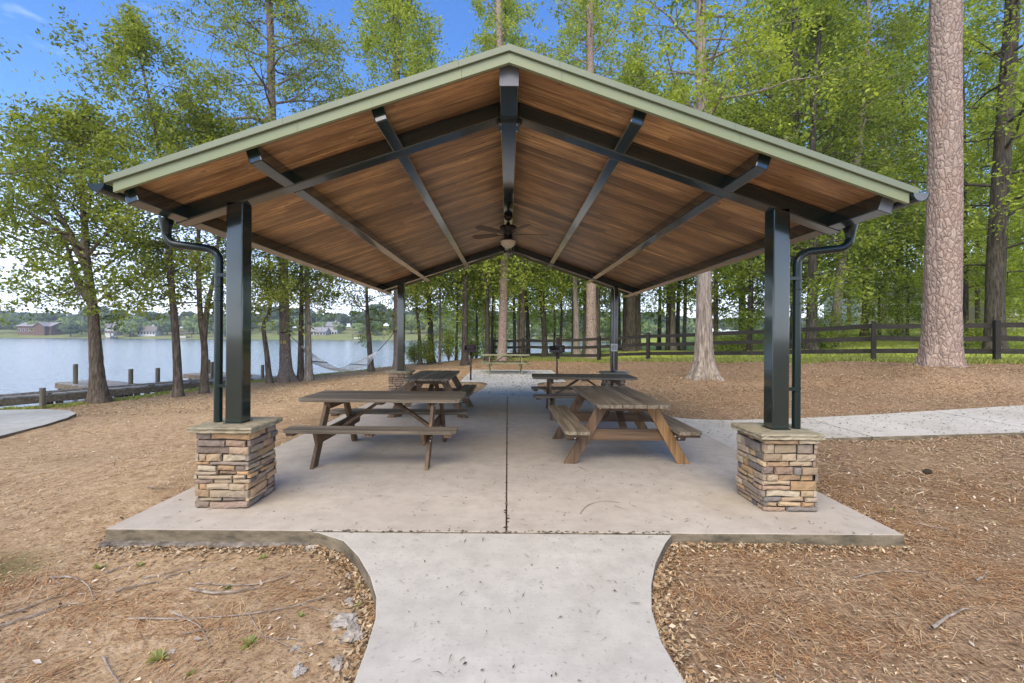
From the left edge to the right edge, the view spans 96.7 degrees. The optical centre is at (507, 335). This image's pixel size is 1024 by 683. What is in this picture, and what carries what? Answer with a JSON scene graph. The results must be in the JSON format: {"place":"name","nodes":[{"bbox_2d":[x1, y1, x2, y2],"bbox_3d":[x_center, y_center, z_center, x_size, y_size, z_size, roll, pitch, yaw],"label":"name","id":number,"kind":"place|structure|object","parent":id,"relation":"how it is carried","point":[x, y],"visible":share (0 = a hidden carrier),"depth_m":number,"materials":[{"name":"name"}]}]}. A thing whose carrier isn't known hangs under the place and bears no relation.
{"place":"outdoors","nodes":[
{"label":"outdoors","id":0,"kind":"place"},
{"bbox_2d":[0,409,75,438],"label":"shore path","id":1,"kind":"structure","parent":0,"point":[13,422],"depth_m":10.39,"materials":[{"name":"concrete"}]},
{"bbox_2d":[0,338,621,407],"bbox_3d":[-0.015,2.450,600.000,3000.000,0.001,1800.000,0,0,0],"label":"lake water","id":2,"kind":"structure","parent":0,"point":[31,364],"depth_m":47.40,"materials":[{"name":"blue liquid"}]},
{"bbox_2d":[55,364,163,397],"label":"pilings","id":3,"kind":"object","parent":2,"relation":"on","point":[75,383],"visible":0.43,"depth_m":17.97,"materials":[{"name":"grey wood"}]},
{"bbox_2d":[183,360,276,380],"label":"pilings","id":4,"kind":"object","parent":2,"relation":"in","point":[189,376],"visible":0.25,"depth_m":21.62,"materials":[{"name":"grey wood"}]},
{"bbox_2d":[0,326,645,340],"bbox_3d":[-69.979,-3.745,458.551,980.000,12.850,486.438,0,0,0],"label":"shore","id":5,"kind":"structure","parent":0,"point":[347,332],"depth_m":240.30,"materials":[{"name":"plant"}]},
{"bbox_2d":[17,321,65,334],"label":"brick lake house","id":6,"kind":"structure","parent":5,"relation":"on","point":[43,328],"depth_m":241.50,"materials":[{"name":"red"}]},
{"bbox_2d":[58,321,80,336],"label":"shore tree","id":7,"kind":"object","parent":5,"relation":"on","point":[70,327],"visible":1,"depth_m":232.60,"materials":[{"name":"green plant"}]},
{"bbox_2d":[118,321,142,336],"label":"shore tree","id":8,"kind":"object","parent":5,"relation":"on","point":[129,329],"visible":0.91,"depth_m":237.07,"materials":[{"name":"green plant"}]},
{"bbox_2d":[137,325,163,335],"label":"white lake house","id":9,"kind":"structure","parent":5,"relation":"on","point":[152,330],"depth_m":241.24,"materials":[{"name":"white"}]},
{"bbox_2d":[180,314,197,333],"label":"shore tree","id":10,"kind":"object","parent":5,"relation":"on","point":[190,323],"visible":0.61,"depth_m":247.39,"materials":[{"name":"green plant"}]},
{"bbox_2d":[0,310,823,329],"bbox_3d":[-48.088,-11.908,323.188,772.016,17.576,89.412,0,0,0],"label":"distant woods","id":11,"kind":"object","parent":5,"relation":"on","point":[69,313],"visible":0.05,"depth_m":305.68,"materials":[{"name":"plant"}]},
{"bbox_2d":[310,532,684,682],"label":"front path","id":12,"kind":"structure","parent":0,"point":[536,647],"depth_m":2.53,"materials":[{"name":"concrete"}]},
{"bbox_2d":[0,323,1023,682],"bbox_3d":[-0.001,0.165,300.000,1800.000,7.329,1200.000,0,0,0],"label":"ground","id":13,"kind":"structure","parent":0,"point":[48,537],"depth_m":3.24,"materials":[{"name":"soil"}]},
{"bbox_2d":[0,38,95,207],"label":"overhanging tree","id":14,"kind":"object","parent":13,"relation":"on","point":[39,202],"visible":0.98,"depth_m":11.51,"materials":[{"name":"green plant"}]},
{"bbox_2d":[0,69,213,403],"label":"forked shade tree","id":15,"kind":"object","parent":13,"relation":"on","point":[98,392],"visible":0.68,"depth_m":13.84,"materials":[{"name":"green plant"}]},
{"bbox_2d":[0,375,251,408],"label":"boardwalk dock","id":16,"kind":"object","parent":13,"relation":"on","point":[42,397],"visible":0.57,"depth_m":14.69,"materials":[{"name":"grey wood"}]},
{"bbox_2d":[0,0,302,396],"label":"slim shade tree","id":17,"kind":"object","parent":13,"relation":"on","point":[132,33],"visible":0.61,"depth_m":14.69,"materials":[{"name":"green plant"}]},
{"bbox_2d":[61,87,298,393],"bbox_3d":[-10.799,-2.975,16.077,7.233,10.760,6.807,0,0,20],"label":"twin stem tree","id":18,"kind":"object","parent":13,"relation":"on","point":[193,122],"visible":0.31,"depth_m":15.71,"materials":[{"name":"green plant"}]},
{"bbox_2d":[0,366,384,409],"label":"bank grass","id":19,"kind":"structure","parent":13,"relation":"on","point":[65,405],"depth_m":14.86,"materials":[{"name":"plant"}]},
{"bbox_2d":[98,540,309,548],"bbox_3d":[-2.305,1.630,3.461,1.590,0.112,0.078,0,0,0],"label":"slab footing","id":20,"kind":"object","parent":13,"relation":"on","point":[122,544],"visible":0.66,"depth_m":3.46,"materials":[{"name":"concrete"}]},
{"bbox_2d":[128,588,343,655],"bbox_3d":[-1.565,1.595,2.559,1.182,0.046,0.633,0,0,0],"label":"fallen branch","id":21,"kind":"object","parent":13,"relation":"on","point":[161,618],"visible":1,"depth_m":2.58,"materials":[{"name":"wood"}]},
{"bbox_2d":[118,0,371,382],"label":"pine tree","id":22,"kind":"object","parent":13,"relation":"on","point":[286,373],"visible":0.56,"depth_m":19.11,"materials":[{"name":"green plant"}]},
{"bbox_2d":[279,330,394,370],"bbox_3d":[-7.615,0.700,21.983,1.520,1.966,6.657,0,0,36],"label":"rope hammock","id":23,"kind":"object","parent":22,"relation":"hanging from","point":[342,368],"visible":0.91,"depth_m":21.48,"materials":[{"name":"white"}]},
{"bbox_2d":[205,240,332,382],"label":"kinked tree","id":24,"kind":"object","parent":13,"relation":"on","point":[268,376],"visible":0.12,"depth_m":18.24,"materials":[{"name":"green plant"}]},
{"bbox_2d":[207,249,340,380],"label":"grey trunk tree","id":25,"kind":"object","parent":13,"relation":"on","point":[300,370],"visible":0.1,"depth_m":20.09,"materials":[{"name":"brown plant"}]},
{"bbox_2d":[251,252,366,380],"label":"mossy trunk tree","id":26,"kind":"object","parent":13,"relation":"on","point":[308,367],"visible":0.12,"depth_m":19.85,"materials":[{"name":"green plant"}]},
{"bbox_2d":[330,612,358,630],"bbox_3d":[-0.908,1.587,2.514,0.176,0.070,0.144,0,0,3],"label":"rock","id":27,"kind":"object","parent":13,"relation":"on","point":[344,620],"visible":0.88,"depth_m":2.50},
{"bbox_2d":[340,624,364,643],"bbox_3d":[-0.812,1.581,2.401,0.120,0.060,0.138,0,0,19],"label":"rock","id":28,"kind":"object","parent":13,"relation":"on","point":[354,632],"visible":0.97,"depth_m":2.38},
{"bbox_2d":[295,277,435,371],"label":"waterside tree","id":29,"kind":"object","parent":13,"relation":"on","point":[368,337],"visible":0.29,"depth_m":24.77,"materials":[{"name":"green plant"}]},
{"bbox_2d":[308,0,462,369],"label":"pine tree","id":30,"kind":"object","parent":13,"relation":"on","point":[405,12],"visible":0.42,"depth_m":22.97,"materials":[{"name":"green plant"}]},
{"bbox_2d":[390,271,453,364],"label":"woodland tree","id":31,"kind":"object","parent":13,"relation":"on","point":[420,362],"visible":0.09,"depth_m":27.42,"materials":[{"name":"green plant"}]},
{"bbox_2d":[410,328,443,364],"bbox_3d":[-4.872,0.698,27.278,1.966,2.305,2.144,0,0,0],"label":"leafy shrub","id":32,"kind":"object","parent":13,"relation":"on","point":[427,353],"visible":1,"depth_m":27.12,"materials":[{"name":"green plant"}]},
{"bbox_2d":[404,52,479,362],"bbox_3d":[-4.868,-7.865,28.584,8.739,19.797,8.667,0,0,31],"label":"woodland tree","id":33,"kind":"object","parent":13,"relation":"on","point":[430,327],"visible":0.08,"depth_m":28.28,"materials":[{"name":"green plant"}]},
{"bbox_2d":[405,265,483,364],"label":"woodland tree","id":34,"kind":"object","parent":13,"relation":"on","point":[440,307],"visible":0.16,"depth_m":26.95,"materials":[{"name":"green plant"}]},
{"bbox_2d":[434,321,460,361],"bbox_3d":[-3.739,0.344,28.476,2.018,2.552,1.640,0,0,-34],"label":"leafy shrub","id":35,"kind":"object","parent":13,"relation":"on","point":[448,347],"visible":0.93,"depth_m":28.34,"materials":[{"name":"green plant"}]},
{"bbox_2d":[421,265,497,359],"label":"woodland tree","id":36,"kind":"object","parent":13,"relation":"on","point":[469,307],"visible":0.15,"depth_m":29.93,"materials":[{"name":"green plant"}]},
{"bbox_2d":[434,273,495,357],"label":"background tree","id":37,"kind":"object","parent":13,"relation":"on","point":[470,334],"visible":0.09,"depth_m":36.58,"materials":[{"name":"green plant"}]},
{"bbox_2d":[420,47,531,365],"bbox_3d":[-2.512,-7.297,26.303,8.528,18.732,8.875,0,0,0],"label":"woodland tree","id":38,"kind":"object","parent":13,"relation":"on","point":[464,359],"visible":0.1,"depth_m":26.33,"materials":[{"name":"green plant"}]},
{"bbox_2d":[444,266,508,357],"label":"background tree","id":39,"kind":"object","parent":13,"relation":"on","point":[476,325],"visible":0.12,"depth_m":33.34,"materials":[{"name":"green plant"}]},
{"bbox_2d":[455,255,535,357],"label":"woodland tree","id":40,"kind":"object","parent":13,"relation":"on","point":[492,321],"visible":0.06,"depth_m":29.90,"materials":[{"name":"green plant"}]},
{"bbox_2d":[449,254,554,360],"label":"woodland tree","id":41,"kind":"object","parent":13,"relation":"on","point":[487,332],"visible":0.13,"depth_m":26.88,"materials":[{"name":"green plant"}]},
{"bbox_2d":[105,396,903,546],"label":"covered slab","id":42,"kind":"structure","parent":13,"relation":"on","point":[469,449],"depth_m":4.30,"materials":[{"name":"concrete"}]},
{"bbox_2d":[283,390,468,470],"bbox_3d":[-1.537,1.121,5.800,1.945,0.740,1.544,0,0,1],"label":"picnic table","id":43,"kind":"object","parent":42,"relation":"on","point":[322,432],"visible":1,"depth_m":5.43,"materials":[{"name":"brown wood"}]},
{"bbox_2d":[387,370,475,417],"bbox_3d":[-1.447,1.121,8.919,1.544,0.740,1.945,0,0,0],"label":"picnic table","id":44,"kind":"object","parent":42,"relation":"on","point":[419,379],"visible":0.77,"depth_m":8.62,"materials":[{"name":"brown wood"}]},
{"bbox_2d":[87,44,929,510],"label":"picnic pavilion","id":45,"kind":"structure","parent":42,"relation":"on","point":[613,186],"depth_m":4.09,"materials":[{"name":"wood"}]},
{"bbox_2d":[472,214,539,247],"bbox_3d":[0.040,-1.575,7.325,1.252,0.711,1.257,0,0,0],"label":"ceiling fan","id":46,"kind":"object","parent":45,"relation":"hanging from","point":[508,230],"visible":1,"depth_m":7.22,"materials":[{"name":"brown metal"}]},
{"bbox_2d":[531,373,637,420],"bbox_3d":[1.443,1.139,8.800,1.945,0.740,1.544,0,0,1],"label":"picnic table","id":47,"kind":"object","parent":42,"relation":"on","point":[611,378],"visible":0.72,"depth_m":8.46,"materials":[{"name":"brown wood"}]},
{"bbox_2d":[549,386,701,463],"bbox_3d":[1.403,1.138,6.020,1.544,0.740,1.946,0,0,0],"label":"picnic table","id":48,"kind":"object","parent":42,"relation":"on","point":[642,409],"visible":1,"depth_m":5.40,"materials":[{"name":"brown wood"}]},
{"bbox_2d":[460,0,553,360],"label":"pine tree","id":49,"kind":"object","parent":13,"relation":"on","point":[502,325],"visible":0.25,"depth_m":26.27,"materials":[{"name":"green plant"}]},
{"bbox_2d":[469,0,545,55],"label":"tall shade tree","id":50,"kind":"object","parent":13,"relation":"on","point":[509,11],"visible":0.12,"depth_m":35.37,"materials":[{"name":"green plant"}]},
{"bbox_2d":[469,256,561,356],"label":"woodland tree","id":51,"kind":"object","parent":13,"relation":"on","point":[514,321],"visible":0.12,"depth_m":28.14,"materials":[{"name":"green plant"}]},
{"bbox_2d":[475,255,562,357],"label":"woodland tree","id":52,"kind":"object","parent":13,"relation":"on","point":[521,320],"visible":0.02,"depth_m":27.84,"materials":[{"name":"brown plant"}]},
{"bbox_2d":[490,277,549,352],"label":"background tree","id":53,"kind":"object","parent":13,"relation":"on","point":[511,316],"visible":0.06,"depth_m":40.89,"materials":[{"name":"green plant"}]},
{"bbox_2d":[491,256,563,356],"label":"woodland tree","id":54,"kind":"object","parent":13,"relation":"on","point":[528,350],"visible":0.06,"depth_m":30.89,"materials":[{"name":"green plant"}]},
{"bbox_2d":[497,256,577,357],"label":"woodland tree","id":55,"kind":"object","parent":13,"relation":"on","point":[543,330],"visible":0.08,"depth_m":29.21,"materials":[{"name":"green plant"}]},
{"bbox_2d":[510,264,571,339],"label":"background tree","id":56,"kind":"object","parent":13,"relation":"on","point":[535,320],"visible":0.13,"depth_m":37.55,"materials":[{"name":"green plant"}]},
{"bbox_2d":[529,272,571,345],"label":"background tree","id":57,"kind":"object","parent":13,"relation":"on","point":[565,335],"visible":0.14,"depth_m":44.92,"materials":[{"name":"green plant"}]},
{"bbox_2d":[528,260,607,357],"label":"woodland tree","id":58,"kind":"object","parent":13,"relation":"on","point":[576,327],"visible":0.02,"depth_m":28.35,"materials":[{"name":"brown plant"}]},
{"bbox_2d":[528,269,609,353],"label":"woodland tree","id":59,"kind":"object","parent":13,"relation":"on","point":[561,316],"visible":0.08,"depth_m":32.91,"materials":[{"name":"green plant"}]},
{"bbox_2d":[533,270,609,353],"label":"woodland tree","id":60,"kind":"object","parent":13,"relation":"on","point":[579,287],"visible":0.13,"depth_m":30.89,"materials":[{"name":"green plant"}]},
{"bbox_2d":[122,370,1023,682],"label":"leaf debris","id":61,"kind":"object","parent":13,"relation":"on","point":[582,496],"visible":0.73,"depth_m":3.85,"materials":[{"name":"plant"}]},
{"bbox_2d":[546,281,621,337],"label":"background tree","id":62,"kind":"object","parent":13,"relation":"on","point":[581,334],"visible":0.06,"depth_m":35.67,"materials":[{"name":"green plant"}]},
{"bbox_2d":[561,274,624,353],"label":"woodland tree","id":63,"kind":"object","parent":13,"relation":"on","point":[598,308],"visible":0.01,"depth_m":29.85,"materials":[{"name":"brown plant"}]},
{"bbox_2d":[536,0,662,358],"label":"pine tree","id":64,"kind":"object","parent":13,"relation":"on","point":[590,11],"visible":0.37,"depth_m":25.76,"materials":[{"name":"green plant"}]},
{"bbox_2d":[550,0,648,353],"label":"tall shade tree","id":65,"kind":"object","parent":13,"relation":"on","point":[575,62],"visible":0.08,"depth_m":33.27,"materials":[{"name":"green plant"}]},
{"bbox_2d":[602,291,656,333],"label":"background tree","id":66,"kind":"object","parent":13,"relation":"on","point":[648,305],"visible":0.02,"depth_m":46.96,"materials":[{"name":"green plant"}]},
{"bbox_2d":[606,289,665,327],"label":"background tree","id":67,"kind":"object","parent":13,"relation":"on","point":[646,308],"visible":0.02,"depth_m":36.97,"materials":[{"name":"green plant"}]},
{"bbox_2d":[613,64,675,350],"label":"woodland tree","id":68,"kind":"object","parent":13,"relation":"on","point":[624,317],"visible":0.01,"depth_m":31.86,"materials":[{"name":"green plant"}]},
{"bbox_2d":[636,63,679,349],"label":"woodland tree","id":69,"kind":"object","parent":13,"relation":"on","point":[638,309],"visible":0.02,"depth_m":32.82,"materials":[{"name":"green plant"}]},
{"bbox_2d":[603,37,715,351],"bbox_3d":[7.949,-9.008,29.820,9.435,20.732,9.903,0,0,0],"label":"woodland tree","id":70,"kind":"object","parent":13,"relation":"on","point":[631,326],"visible":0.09,"depth_m":29.68,"materials":[{"name":"green plant"}]},
{"bbox_2d":[656,84,695,349],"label":"background tree","id":71,"kind":"object","parent":13,"relation":"on","point":[668,317],"visible":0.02,"depth_m":33.81,"materials":[{"name":"green plant"}]},
{"bbox_2d":[652,274,728,350],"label":"woodland tree","id":72,"kind":"object","parent":13,"relation":"on","point":[678,323],"visible":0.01,"depth_m":34.88,"materials":[{"name":"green plant"}]},
{"bbox_2d":[649,270,737,349],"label":"background tree","id":73,"kind":"object","parent":13,"relation":"on","point":[685,309],"visible":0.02,"depth_m":39.84,"materials":[{"name":"green plant"}]},
{"bbox_2d":[660,64,728,349],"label":"woodland tree","id":74,"kind":"object","parent":13,"relation":"on","point":[673,318],"visible":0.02,"depth_m":33.81,"materials":[{"name":"green plant"}]},
{"bbox_2d":[646,77,761,350],"bbox_3d":[14.621,-8.060,30.970,9.573,18.886,9.067,0,0,1],"label":"background tree","id":75,"kind":"object","parent":13,"relation":"on","point":[715,308],"visible":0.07,"depth_m":30.95,"materials":[{"name":"green plant"}]},
{"bbox_2d":[685,96,778,345],"bbox_3d":[17.980,-8.598,33.521,9.584,19.526,9.789,0,0,27],"label":"background tree","id":76,"kind":"object","parent":13,"relation":"on","point":[723,304],"visible":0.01,"depth_m":33.82,"materials":[{"name":"green plant"}]},
{"bbox_2d":[713,324,760,350],"bbox_3d":[11.588,0.373,23.908,2.644,2.013,2.751,0,0,-35],"label":"leafy shrub","id":77,"kind":"object","parent":13,"relation":"on","point":[730,347],"visible":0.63,"depth_m":23.58,"materials":[{"name":"green plant"}]},
{"bbox_2d":[714,291,763,350],"bbox_3d":[14.053,-0.991,27.007,3.849,4.230,3.356,0,0,0],"label":"leafy shrub","id":78,"kind":"object","parent":13,"relation":"on","point":[738,324],"visible":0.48,"depth_m":27.07,"materials":[{"name":"green plant"}]},
{"bbox_2d":[584,0,905,380],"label":"rooted shade tree","id":79,"kind":"object","parent":13,"relation":"on","point":[703,366],"visible":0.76,"depth_m":12.78,"materials":[{"name":"green plant"}]},
{"bbox_2d":[492,320,1023,360],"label":"rail fence","id":80,"kind":"object","parent":13,"relation":"on","point":[996,338],"visible":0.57,"depth_m":15.47,"materials":[{"name":"black wood"}]},
{"bbox_2d":[711,92,831,350],"bbox_3d":[13.210,-5.920,24.983,7.831,14.311,7.668,0,0,-2],"label":"background tree","id":81,"kind":"object","parent":13,"relation":"on","point":[752,314],"visible":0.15,"depth_m":23.98,"materials":[{"name":"green plant"}]},
{"bbox_2d":[714,0,893,304],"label":"background tree","id":82,"kind":"object","parent":13,"relation":"on","point":[799,74],"visible":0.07,"depth_m":25.81,"materials":[{"name":"green plant"}]},
{"bbox_2d":[707,0,925,349],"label":"tall shade tree","id":83,"kind":"object","parent":13,"relation":"on","point":[789,14],"visible":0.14,"depth_m":22.96,"materials":[{"name":"green plant"}]},
{"bbox_2d":[801,319,846,348],"bbox_3d":[14.429,0.186,20.964,2.048,2.076,2.710,0,0,-19],"label":"leafy shrub","id":84,"kind":"object","parent":13,"relation":"on","point":[821,334],"visible":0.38,"depth_m":20.60,"materials":[{"name":"green plant"}]},
{"bbox_2d":[733,0,927,332],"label":"background tree","id":85,"kind":"object","parent":13,"relation":"on","point":[841,133],"visible":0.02,"depth_m":27.28,"materials":[{"name":"green plant"}]},
{"bbox_2d":[789,293,887,348],"bbox_3d":[15.596,-0.535,21.633,4.021,3.209,4.272,0,0,-39],"label":"leafy shrub","id":86,"kind":"object","parent":13,"relation":"on","point":[841,320],"visible":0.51,"depth_m":21.08,"materials":[{"name":"green plant"}]},
{"bbox_2d":[707,0,976,349],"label":"woodland tree","id":87,"kind":"object","parent":13,"relation":"on","point":[833,31],"visible":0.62,"depth_m":18.75,"materials":[{"name":"green plant"}]},
{"bbox_2d":[800,40,927,335],"bbox_3d":[20.903,-8.295,25.817,7.774,17.221,8.407,0,0,-14],"label":"woodland tree","id":88,"kind":"object","parent":13,"relation":"on","point":[861,333],"visible":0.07,"depth_m":25.15,"materials":[{"name":"green plant"}]},
{"bbox_2d":[818,272,921,325],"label":"pale neighbour house","id":89,"kind":"structure","parent":13,"relation":"on","point":[843,307],"depth_m":50.74,"materials":[{"name":"white"}]},
{"bbox_2d":[754,0,993,346],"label":"woodland tree","id":90,"kind":"object","parent":13,"relation":"on","point":[885,19],"visible":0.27,"depth_m":21.51,"materials":[{"name":"green plant"}]},
{"bbox_2d":[836,216,923,334],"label":"background tree","id":91,"kind":"object","parent":13,"relation":"on","point":[879,305],"visible":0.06,"depth_m":29.71,"materials":[{"name":"green plant"}]},
{"bbox_2d":[848,279,921,343],"bbox_3d":[20.348,-1.450,24.199,4.568,4.155,4.585,0,0,0],"label":"leafy shrub","id":92,"kind":"object","parent":13,"relation":"on","point":[895,309],"visible":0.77,"depth_m":23.86,"materials":[{"name":"green plant"}]},
{"bbox_2d":[869,206,924,335],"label":"background tree","id":93,"kind":"object","parent":13,"relation":"on","point":[908,296],"visible":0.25,"depth_m":24.47,"materials":[{"name":"green plant"}]},
{"bbox_2d":[831,0,1021,334],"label":"woodland tree","id":94,"kind":"object","parent":13,"relation":"on","point":[924,132],"visible":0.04,"depth_m":27.35,"materials":[{"name":"green plant"}]},
{"bbox_2d":[856,0,1023,348],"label":"ivy clad tree","id":95,"kind":"object","parent":13,"relation":"on","point":[999,214],"visible":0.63,"depth_m":17.37,"materials":[{"name":"green plant"}]},
{"bbox_2d":[874,0,1023,346],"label":"woodland tree","id":96,"kind":"object","parent":13,"relation":"on","point":[966,275],"visible":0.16,"depth_m":21.69,"materials":[{"name":"green plant"}]},
{"bbox_2d":[913,0,990,367],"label":"pine tree","id":97,"kind":"object","parent":13,"relation":"on","point":[941,344],"visible":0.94,"depth_m":11.25,"materials":[{"name":"brown plant"}]},
{"bbox_2d":[909,92,1023,333],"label":"background tree","id":98,"kind":"object","parent":13,"relation":"on","point":[977,299],"visible":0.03,"depth_m":28.90,"materials":[{"name":"green plant"}]},
{"bbox_2d":[963,135,1023,331],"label":"background tree","id":99,"kind":"object","parent":13,"relation":"on","point":[1018,234],"visible":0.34,"depth_m":19.90,"materials":[{"name":"green plant"}]},
{"bbox_2d":[963,308,1023,348],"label":"leafy shrub","id":100,"kind":"object","parent":13,"relation":"on","point":[1018,329],"visible":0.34,"depth_m":19.94,"materials":[{"name":"green plant"}]},
{"bbox_2d":[966,76,1023,307],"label":"background tree","id":101,"kind":"object","parent":13,"relation":"on","point":[984,160],"visible":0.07,"depth_m":23.72,"materials":[{"name":"green plant"}]},
{"bbox_2d":[969,261,1023,330],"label":"tree","id":102,"kind":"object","parent":13,"relation":"on","point":[973,310],"depth_m":40.98,"materials":[{"name":"green"}]},
{"bbox_2d":[0,0,1023,330],"label":"sky","id":103,"kind":"structure","parent":0,"point":[19,19],"materials":[{"name":"blue"}]},
{"bbox_2d":[460,370,566,395],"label":"path","id":104,"kind":"structure","parent":0,"point":[517,379],"depth_m":14.95,"materials":[{"name":"concrete"}]},
{"bbox_2d":[481,354,529,373],"bbox_3d":[-0.087,1.129,18.500,1.947,0.740,1.544,0,0,-1],"label":"picnic table","id":105,"kind":"object","parent":104,"relation":"on","point":[490,363],"visible":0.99,"depth_m":18.12,"materials":[{"name":"brown wood"}]},
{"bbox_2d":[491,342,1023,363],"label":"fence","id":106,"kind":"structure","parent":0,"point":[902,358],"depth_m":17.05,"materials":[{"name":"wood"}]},
{"bbox_2d":[673,405,1023,450],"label":"side path","id":107,"kind":"structure","parent":0,"point":[722,433],"depth_m":7.46,"materials":[{"name":"concrete"}]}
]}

